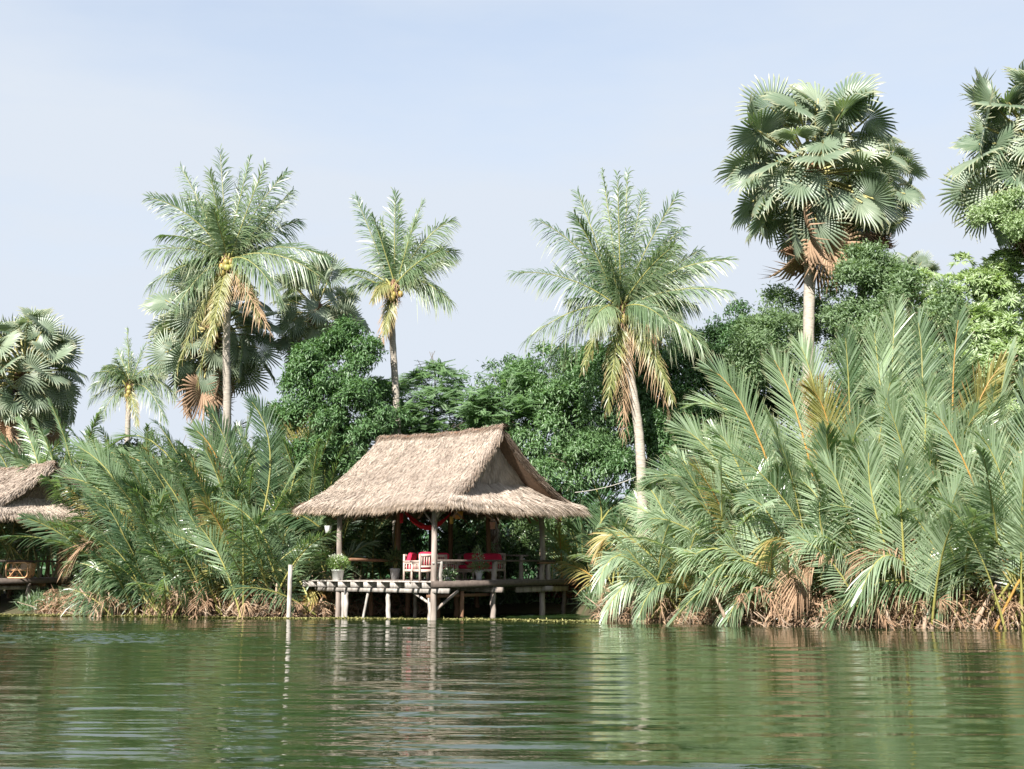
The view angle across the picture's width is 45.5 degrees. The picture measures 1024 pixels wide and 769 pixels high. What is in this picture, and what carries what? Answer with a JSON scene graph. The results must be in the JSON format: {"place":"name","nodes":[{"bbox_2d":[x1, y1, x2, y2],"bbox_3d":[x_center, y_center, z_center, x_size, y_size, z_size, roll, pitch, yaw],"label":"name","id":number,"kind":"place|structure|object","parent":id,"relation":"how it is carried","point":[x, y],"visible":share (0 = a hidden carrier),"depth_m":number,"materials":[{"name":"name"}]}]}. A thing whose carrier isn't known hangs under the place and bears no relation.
{"place":"outdoors","nodes":[
{"label":"outdoors","id":0,"kind":"place"},
{"bbox_2d":[0,568,1016,628],"bbox_3d":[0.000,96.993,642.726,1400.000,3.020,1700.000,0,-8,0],"label":"ground","id":1,"kind":"structure","parent":0,"point":[515,607],"depth_m":45.29,"materials":[{"name":"black soil"}]},
{"bbox_2d":[0,306,87,575],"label":"sugar palm","id":2,"kind":"object","parent":1,"relation":"on","point":[31,381],"visible":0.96,"depth_m":51.81,"materials":[{"name":"green plant"}]},
{"bbox_2d":[0,428,90,595],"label":"nipa palm clump","id":3,"kind":"object","parent":1,"relation":"on","point":[29,552],"visible":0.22,"depth_m":49.89,"materials":[{"name":"green plant"}]},
{"bbox_2d":[0,460,97,600],"label":"thatched pavilion","id":4,"kind":"structure","parent":1,"relation":"on","point":[24,492],"depth_m":46.16,"materials":[{"name":"plant"}]},
{"bbox_2d":[5,562,36,578],"bbox_3d":[-18.371,6.950,45.675,0.940,0.613,0.674,0,-8,0],"label":"rattan armchair","id":5,"kind":"object","parent":4,"relation":"on","point":[26,566],"visible":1,"depth_m":45.41,"materials":[{"name":"wicker"}]},
{"bbox_2d":[0,396,187,595],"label":"nipa palm clump","id":6,"kind":"object","parent":1,"relation":"on","point":[32,442],"visible":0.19,"depth_m":48.94,"materials":[{"name":"green plant"}]},
{"bbox_2d":[8,423,200,572],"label":"nipa palm clump","id":7,"kind":"object","parent":1,"relation":"on","point":[22,462],"visible":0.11,"depth_m":48.26,"materials":[{"name":"green plant"}]},
{"bbox_2d":[0,442,211,576],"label":"nipa palm clump","id":8,"kind":"object","parent":1,"relation":"on","point":[32,518],"visible":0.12,"depth_m":44.05,"materials":[{"name":"green plant"}]},
{"bbox_2d":[53,534,159,616],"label":"nipa palm clump","id":9,"kind":"object","parent":1,"relation":"on","point":[89,601],"visible":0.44,"depth_m":42.53,"materials":[{"name":"green plant"}]},
{"bbox_2d":[16,414,245,564],"bbox_3d":[-13.399,4.715,44.959,8.356,7.274,6.922,-7,-11,40],"label":"nipa palm clump","id":10,"kind":"object","parent":1,"relation":"on","point":[196,433],"visible":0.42,"depth_m":44.71,"materials":[{"name":"green plant"}]},
{"bbox_2d":[42,436,220,607],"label":"nipa palm clump","id":11,"kind":"object","parent":1,"relation":"on","point":[93,457],"visible":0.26,"depth_m":44.17,"materials":[{"name":"green plant"}]},
{"bbox_2d":[85,327,178,442],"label":"coconut palm","id":12,"kind":"object","parent":1,"relation":"on","point":[128,381],"visible":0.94,"depth_m":62.38,"materials":[{"name":"green plant"}]},
{"bbox_2d":[76,495,199,617],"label":"nipa palm clump","id":13,"kind":"object","parent":1,"relation":"on","point":[129,558],"visible":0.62,"depth_m":42.09,"materials":[{"name":"green plant"}]},
{"bbox_2d":[5,429,320,535],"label":"broadleaf tree","id":14,"kind":"object","parent":1,"relation":"on","point":[127,442],"depth_m":55.92,"materials":[{"name":"green plant"}]},
{"bbox_2d":[62,506,266,617],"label":"nipa palm clump","id":15,"kind":"object","parent":1,"relation":"on","point":[161,589],"visible":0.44,"depth_m":41.74,"materials":[{"name":"green plant"}]},
{"bbox_2d":[96,396,282,496],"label":"nipa palm clump","id":16,"kind":"object","parent":1,"relation":"on","point":[188,452],"visible":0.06,"depth_m":49.77,"materials":[{"name":"green plant"}]},
{"bbox_2d":[94,507,287,618],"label":"nipa palm clump","id":17,"kind":"object","parent":1,"relation":"on","point":[194,563],"visible":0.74,"depth_m":41.17,"materials":[{"name":"green plant"}]},
{"bbox_2d":[139,257,285,473],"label":"sugar palm","id":18,"kind":"object","parent":1,"relation":"on","point":[169,330],"visible":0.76,"depth_m":50.60,"materials":[{"name":"green plant"}]},
{"bbox_2d":[118,391,319,581],"bbox_3d":[-10.962,4.501,45.028,7.602,8.808,7.167,0,-8,0],"label":"nipa palm clump","id":19,"kind":"object","parent":1,"relation":"on","point":[196,478],"visible":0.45,"depth_m":45.14,"materials":[{"name":"green plant"}]},
{"bbox_2d":[141,144,335,505],"bbox_3d":[-10.848,-0.781,47.605,7.910,18.356,3.723,0,-8,0],"label":"coconut palm","id":20,"kind":"object","parent":1,"relation":"on","point":[224,249],"visible":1,"depth_m":47.89,"materials":[{"name":"green plant"}]},
{"bbox_2d":[146,491,341,616],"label":"nipa palm clump","id":21,"kind":"object","parent":1,"relation":"on","point":[275,564],"visible":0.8,"depth_m":41.50,"materials":[{"name":"green plant"}]},
{"bbox_2d":[157,406,397,586],"bbox_3d":[-8.234,4.745,46.074,8.925,8.122,6.826,0,-8,0],"label":"nipa palm clump","id":22,"kind":"object","parent":1,"relation":"on","point":[327,481],"visible":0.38,"depth_m":45.76,"materials":[{"name":"green plant"}]},
{"bbox_2d":[235,492,379,616],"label":"nipa palm clump","id":23,"kind":"object","parent":1,"relation":"on","point":[305,527],"visible":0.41,"depth_m":43.74,"materials":[{"name":"green plant"}]},
{"bbox_2d":[265,250,370,471],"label":"sugar palm","id":24,"kind":"object","parent":1,"relation":"on","point":[315,317],"visible":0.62,"depth_m":52.42,"materials":[{"name":"green plant"}]},
{"bbox_2d":[269,462,392,578],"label":"nipa palm clump","id":25,"kind":"object","parent":1,"relation":"on","point":[378,530],"visible":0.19,"depth_m":46.69,"materials":[{"name":"green plant"}]},
{"bbox_2d":[256,314,417,579],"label":"broadleaf tree","id":26,"kind":"object","parent":1,"relation":"on","point":[341,386],"visible":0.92,"depth_m":46.46,"materials":[{"name":"green plant"}]},
{"bbox_2d":[393,522,399,603],"bbox_3d":[-4.296,6.681,45.512,0.258,3.048,0.260,0,-8,0],"label":"wooden post","id":27,"kind":"object","parent":1,"relation":"on","point":[393,562],"visible":0.27,"depth_m":45.53,"materials":[{"name":"brown wood"}]},
{"bbox_2d":[321,518,476,578],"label":"nipa palm clump","id":28,"kind":"object","parent":1,"relation":"on","point":[384,571],"visible":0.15,"depth_m":48.38,"materials":[{"name":"green plant"}]},
{"bbox_2d":[339,187,462,578],"bbox_3d":[-4.457,0.323,48.133,5.105,16.715,3.644,0,-8,0],"label":"coconut palm","id":29,"kind":"object","parent":1,"relation":"on","point":[400,273],"visible":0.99,"depth_m":48.55,"materials":[{"name":"green plant"}]},
{"bbox_2d":[287,423,592,619],"label":"thatched pavilion","id":30,"kind":"structure","parent":1,"relation":"on","point":[483,472],"depth_m":42.18,"materials":[{"name":"plant"}]},
{"bbox_2d":[322,513,334,532],"bbox_3d":[-6.398,4.740,42.464,0.529,0.852,0.510,0,-8,0],"label":"hanging pot","id":31,"kind":"object","parent":30,"relation":"hanging from","point":[327,526],"visible":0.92,"depth_m":42.39,"materials":[{"name":"white plastic"}]},
{"bbox_2d":[325,553,350,579],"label":"bucket plant","id":32,"kind":"object","parent":30,"relation":"on","point":[342,562],"visible":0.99,"depth_m":41.80,"materials":[{"name":"green plant"}]},
{"bbox_2d":[384,546,409,579],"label":"potted plant","id":33,"kind":"object","parent":30,"relation":"on","point":[396,570],"visible":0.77,"depth_m":43.77,"materials":[{"name":"green plant"}]},
{"bbox_2d":[403,552,426,580],"bbox_3d":[-3.264,6.198,41.581,0.688,0.948,0.705,-3,-9,19],"label":"armchair","id":34,"kind":"object","parent":30,"relation":"on","point":[407,558],"visible":0.43,"depth_m":41.44,"materials":[{"name":"white wood"}]},
{"bbox_2d":[410,552,436,580],"bbox_3d":[-2.913,6.010,40.306,0.705,0.948,0.688,5,-10,-29],"label":"armchair","id":35,"kind":"object","parent":30,"relation":"on","point":[423,562],"visible":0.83,"depth_m":40.05,"materials":[{"name":"white wood"}]},
{"bbox_2d":[400,507,452,529],"bbox_3d":[-3.070,4.508,42.655,2.336,1.168,0.581,7,-11,-38],"label":"garland","id":36,"kind":"object","parent":30,"relation":"attached to","point":[414,521],"visible":0.94,"depth_m":42.31,"materials":[{"name":"red fabric"}]},
{"bbox_2d":[437,553,457,579],"bbox_3d":[-2.340,6.411,43.016,0.705,0.948,0.688,-7,-11,38],"label":"armchair","id":37,"kind":"object","parent":30,"relation":"on","point":[444,556],"visible":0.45,"depth_m":42.81,"materials":[{"name":"white wood"}]},
{"bbox_2d":[449,510,452,523],"bbox_3d":[-2.085,4.446,42.103,0.144,0.732,0.141,0,-8,0],"label":"lantern","id":38,"kind":"object","parent":30,"relation":"hanging from","point":[451,519],"visible":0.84,"depth_m":42.02,"materials":[{"name":"brown wood"}]},
{"bbox_2d":[442,566,459,580],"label":"potted plant","id":39,"kind":"object","parent":30,"relation":"on","point":[449,572],"visible":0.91,"depth_m":40.36,"materials":[{"name":"green plant"}]},
{"bbox_2d":[455,510,462,518],"bbox_3d":[-1.832,4.323,41.818,0.322,0.572,0.314,0,-8,0],"label":"lantern","id":40,"kind":"object","parent":30,"relation":"hanging from","point":[460,513],"visible":0.61,"depth_m":41.68,"materials":[{"name":"orange wicker"}]},
{"bbox_2d":[455,569,482,579],"bbox_3d":[-1.572,6.829,43.866,0.950,0.385,0.550,-7,-11,38],"label":"coffee table","id":41,"kind":"object","parent":30,"relation":"on","point":[463,571],"visible":0.62,"depth_m":43.67,"materials":[{"name":"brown wood"}]},
{"bbox_2d":[467,545,491,579],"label":"potted plant","id":42,"kind":"object","parent":30,"relation":"on","point":[478,573],"visible":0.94,"depth_m":41.90,"materials":[{"name":"green plant"}]},
{"bbox_2d":[454,553,505,578],"bbox_3d":[-1.185,6.653,44.720,1.945,0.968,0.688,-7,-11,38],"label":"sofa","id":43,"kind":"object","parent":30,"relation":"on","point":[489,556],"visible":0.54,"depth_m":44.56,"materials":[{"name":"red fabric"}]},
{"bbox_2d":[489,512,495,528],"bbox_3d":[-0.676,4.719,42.366,0.218,0.595,0.212,0,-8,0],"label":"hanging bucket","id":44,"kind":"object","parent":30,"relation":"hanging from","point":[492,524],"visible":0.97,"depth_m":42.28,"materials":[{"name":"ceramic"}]},
{"bbox_2d":[0,447,887,578],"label":"wood","id":45,"kind":"object","parent":1,"relation":"on","point":[531,573],"depth_m":73.47,"materials":[{"name":"green plant"}]},
{"bbox_2d":[349,351,542,577],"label":"broadleaf tree","id":46,"kind":"object","parent":1,"relation":"on","point":[430,422],"visible":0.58,"depth_m":48.95,"materials":[{"name":"green plant"}]},
{"bbox_2d":[309,419,598,578],"bbox_3d":[-2.278,5.134,49.804,12.758,7.334,5.820,0,-8,0],"label":"broadleaf tree","id":47,"kind":"object","parent":1,"relation":"on","point":[461,525],"visible":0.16,"depth_m":48.51,"materials":[{"name":"green plant"}]},
{"bbox_2d":[385,515,536,578],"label":"nipa palm clump","id":48,"kind":"object","parent":1,"relation":"on","point":[444,525],"visible":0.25,"depth_m":48.59,"materials":[{"name":"green plant"}]},
{"bbox_2d":[491,517,501,578],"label":"palm trunk","id":49,"kind":"object","parent":1,"relation":"on","point":[495,535],"visible":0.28,"depth_m":47.50,"materials":[{"name":"wood"}]},
{"bbox_2d":[3,577,1023,627],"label":"undergrowth","id":50,"kind":"object","parent":1,"relation":"on","point":[508,596],"visible":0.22,"depth_m":44.48,"materials":[{"name":"green plant"}]},
{"bbox_2d":[18,596,1020,628],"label":"roots","id":51,"kind":"object","parent":1,"relation":"on","point":[690,622],"visible":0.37,"depth_m":37.01,"materials":[{"name":"brown plant"}]},
{"bbox_2d":[31,571,1023,628],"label":"leaf litter","id":52,"kind":"object","parent":1,"relation":"on","point":[704,615],"visible":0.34,"depth_m":37.54,"materials":[{"name":"brown plant"}]},
{"bbox_2d":[452,340,657,578],"bbox_3d":[1.330,3.374,48.975,9.152,10.682,5.425,-6,-10,35],"label":"broadleaf tree","id":53,"kind":"object","parent":1,"relation":"on","point":[561,408],"visible":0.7,"depth_m":47.56,"materials":[{"name":"green plant"}]},
{"bbox_2d":[533,583,616,604],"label":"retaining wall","id":54,"kind":"structure","parent":1,"relation":"on","point":[570,593],"depth_m":46.06,"materials":[{"name":"grey brick"}]},
{"bbox_2d":[525,460,634,601],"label":"nipa palm clump","id":55,"kind":"object","parent":1,"relation":"on","point":[561,548],"visible":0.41,"depth_m":46.92,"materials":[{"name":"green plant"}]},
{"bbox_2d":[564,576,615,583],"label":"boardwalk","id":56,"kind":"structure","parent":1,"relation":"on","point":[591,578],"depth_m":46.40,"materials":[{"name":"grey wood"}]},
{"bbox_2d":[553,498,674,592],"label":"nipa palm clump","id":57,"kind":"object","parent":1,"relation":"on","point":[625,520],"visible":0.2,"depth_m":44.00,"materials":[{"name":"green plant"}]},
{"bbox_2d":[504,166,737,587],"bbox_3d":[3.977,-0.228,43.782,8.625,16.218,3.436,0,-8,0],"label":"coconut palm","id":58,"kind":"object","parent":1,"relation":"on","point":[626,293],"visible":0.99,"depth_m":44.06,"materials":[{"name":"green plant"}]},
{"bbox_2d":[575,477,634,492],"bbox_3d":[3.383,3.579,43.750,2.362,0.646,0.130,2,-9,-12],"label":"rope","id":59,"kind":"object","parent":58,"relation":"attached to","point":[605,487],"visible":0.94,"depth_m":43.80,"materials":[{"name":"white fabric"}]},
{"bbox_2d":[568,327,729,509],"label":"broadleaf tree","id":60,"kind":"object","parent":1,"relation":"on","point":[658,437],"visible":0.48,"depth_m":46.75,"materials":[{"name":"green plant"}]},
{"bbox_2d":[618,290,686,546],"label":"sugar palm","id":61,"kind":"object","parent":1,"relation":"on","point":[660,339],"visible":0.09,"depth_m":50.32,"materials":[{"name":"green plant"}]},
{"bbox_2d":[567,488,748,590],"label":"nipa palm clump","id":62,"kind":"object","parent":1,"relation":"on","point":[620,525],"visible":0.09,"depth_m":43.00,"materials":[{"name":"green plant"}]},
{"bbox_2d":[584,473,733,623],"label":"nipa palm clump","id":63,"kind":"object","parent":1,"relation":"on","point":[653,575],"visible":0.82,"depth_m":38.03,"materials":[{"name":"green plant"}]},
{"bbox_2d":[627,351,796,619],"bbox_3d":[6.753,3.337,39.227,5.479,9.093,6.332,-3,-9,19],"label":"nipa palm clump","id":64,"kind":"object","parent":1,"relation":"on","point":[713,512],"visible":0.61,"depth_m":39.22,"materials":[{"name":"green plant"}]},
{"bbox_2d":[634,409,819,589],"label":"nipa palm clump","id":65,"kind":"object","parent":1,"relation":"on","point":[671,497],"visible":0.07,"depth_m":41.68,"materials":[{"name":"green plant"}]},
{"bbox_2d":[661,297,801,571],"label":"broadleaf tree","id":66,"kind":"object","parent":1,"relation":"on","point":[717,334],"visible":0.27,"depth_m":48.16,"materials":[{"name":"green plant"}]},
{"bbox_2d":[666,484,853,626],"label":"nipa palm clump","id":67,"kind":"object","parent":1,"relation":"on","point":[764,562],"visible":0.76,"depth_m":36.32,"materials":[{"name":"green plant"}]},
{"bbox_2d":[694,319,884,601],"bbox_3d":[9.328,2.862,38.373,7.506,9.926,7.173,0,-8,0],"label":"nipa palm clump","id":68,"kind":"object","parent":1,"relation":"on","point":[830,434],"visible":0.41,"depth_m":38.24,"materials":[{"name":"green plant"}]},
{"bbox_2d":[713,71,910,582],"bbox_3d":[11.193,-2.144,44.741,7.070,19.995,7.272,0,-8,0],"label":"sugar palm","id":69,"kind":"object","parent":1,"relation":"on","point":[815,226],"visible":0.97,"depth_m":44.29,"materials":[{"name":"green plant"}]},
{"bbox_2d":[665,339,1023,502],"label":"broadleaf tree","id":70,"kind":"object","parent":1,"relation":"on","point":[771,405],"visible":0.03,"depth_m":46.88,"materials":[{"name":"green plant"}]},
{"bbox_2d":[719,237,979,454],"bbox_3d":[12.205,1.291,43.911,5.428,13.092,8.616,8,-12,-44],"label":"broadleaf tree","id":71,"kind":"object","parent":1,"relation":"on","point":[878,275],"visible":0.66,"depth_m":43.47,"materials":[{"name":"green plant"}]},
{"bbox_2d":[826,122,928,583],"bbox_3d":[14.790,-1.304,49.587,4.678,19.711,4.783,-5,-10,30],"label":"sugar palm","id":72,"kind":"object","parent":1,"relation":"on","point":[909,195],"visible":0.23,"depth_m":49.95,"materials":[{"name":"green plant"}]},
{"bbox_2d":[775,444,1010,629],"bbox_3d":[11.015,4.627,35.896,7.004,5.788,5.040,3,-9,-21],"label":"nipa palm clump","id":73,"kind":"object","parent":1,"relation":"on","point":[834,567],"visible":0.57,"depth_m":35.38,"materials":[{"name":"green plant"}]},
{"bbox_2d":[772,293,1017,594],"bbox_3d":[12.153,2.289,38.698,7.884,10.834,7.568,0,-8,0],"label":"nipa palm clump","id":74,"kind":"object","parent":1,"relation":"on","point":[894,401],"visible":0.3,"depth_m":38.34,"materials":[{"name":"green plant"}]},
{"bbox_2d":[819,434,996,629],"bbox_3d":[11.682,4.405,34.943,5.154,6.180,4.842,-6,-10,35],"label":"nipa palm clump","id":75,"kind":"object","parent":1,"relation":"on","point":[937,565],"visible":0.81,"depth_m":34.62,"materials":[{"name":"green plant"}]},
{"bbox_2d":[889,249,941,407],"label":"sugar palm","id":76,"kind":"object","parent":1,"relation":"on","point":[923,260],"visible":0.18,"depth_m":60.73,"materials":[{"name":"green plant"}]},
{"bbox_2d":[815,396,1022,625],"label":"nipa palm clump","id":77,"kind":"object","parent":1,"relation":"on","point":[949,436],"visible":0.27,"depth_m":35.38,"materials":[{"name":"green plant"}]},
{"bbox_2d":[888,246,1023,431],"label":"broadleaf tree","id":78,"kind":"object","parent":1,"relation":"on","point":[995,325],"visible":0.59,"depth_m":42.99,"materials":[{"name":"green plant"}]},
{"bbox_2d":[889,298,1023,592],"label":"nipa palm clump","id":79,"kind":"object","parent":1,"relation":"on","point":[1003,366],"visible":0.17,"depth_m":39.58,"materials":[{"name":"green plant"}]},
{"bbox_2d":[912,358,1023,629],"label":"nipa palm clump","id":80,"kind":"object","parent":1,"relation":"on","point":[1006,563],"visible":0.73,"depth_m":34.06,"materials":[{"name":"green plant"}]},
{"bbox_2d":[937,59,1023,256],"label":"sugar palm","id":81,"kind":"object","parent":1,"relation":"on","point":[996,160],"visible":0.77,"depth_m":43.21,"materials":[{"name":"green plant"}]},
{"bbox_2d":[960,378,1023,586],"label":"nipa palm clump","id":82,"kind":"object","parent":1,"relation":"on","point":[992,395],"visible":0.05,"depth_m":38.70,"materials":[{"name":"green plant"}]},
{"bbox_2d":[963,182,1023,248],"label":"broadleaf tree","id":83,"kind":"object","parent":1,"relation":"on","point":[992,206],"visible":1,"depth_m":41.92,"materials":[{"name":"green plant"}]},
{"bbox_2d":[0,613,1023,768],"bbox_3d":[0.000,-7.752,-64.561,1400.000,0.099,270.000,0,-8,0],"label":"water","id":84,"kind":"structure","parent":0,"point":[95,692],"depth_m":16.80,"materials":[{"name":"green liquid"}]},
{"bbox_2d":[286,565,292,616],"bbox_3d":[-7.429,7.357,40.663,0.173,2.674,0.176,0,-8,0],"label":"mooring pole","id":85,"kind":"object","parent":84,"relation":"in","point":[289,590],"visible":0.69,"depth_m":40.67,"materials":[{"name":"paint"}]},
{"bbox_2d":[0,613,605,621],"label":"floating weed","id":86,"kind":"object","parent":84,"relation":"on","point":[399,618],"visible":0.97,"depth_m":40.34,"materials":[{"name":"green plant"}]},
{"bbox_2d":[0,0,1023,537],"label":"sky","id":87,"kind":"structure","parent":0,"point":[490,113],"materials":[{"name":"blue"}]}
]}

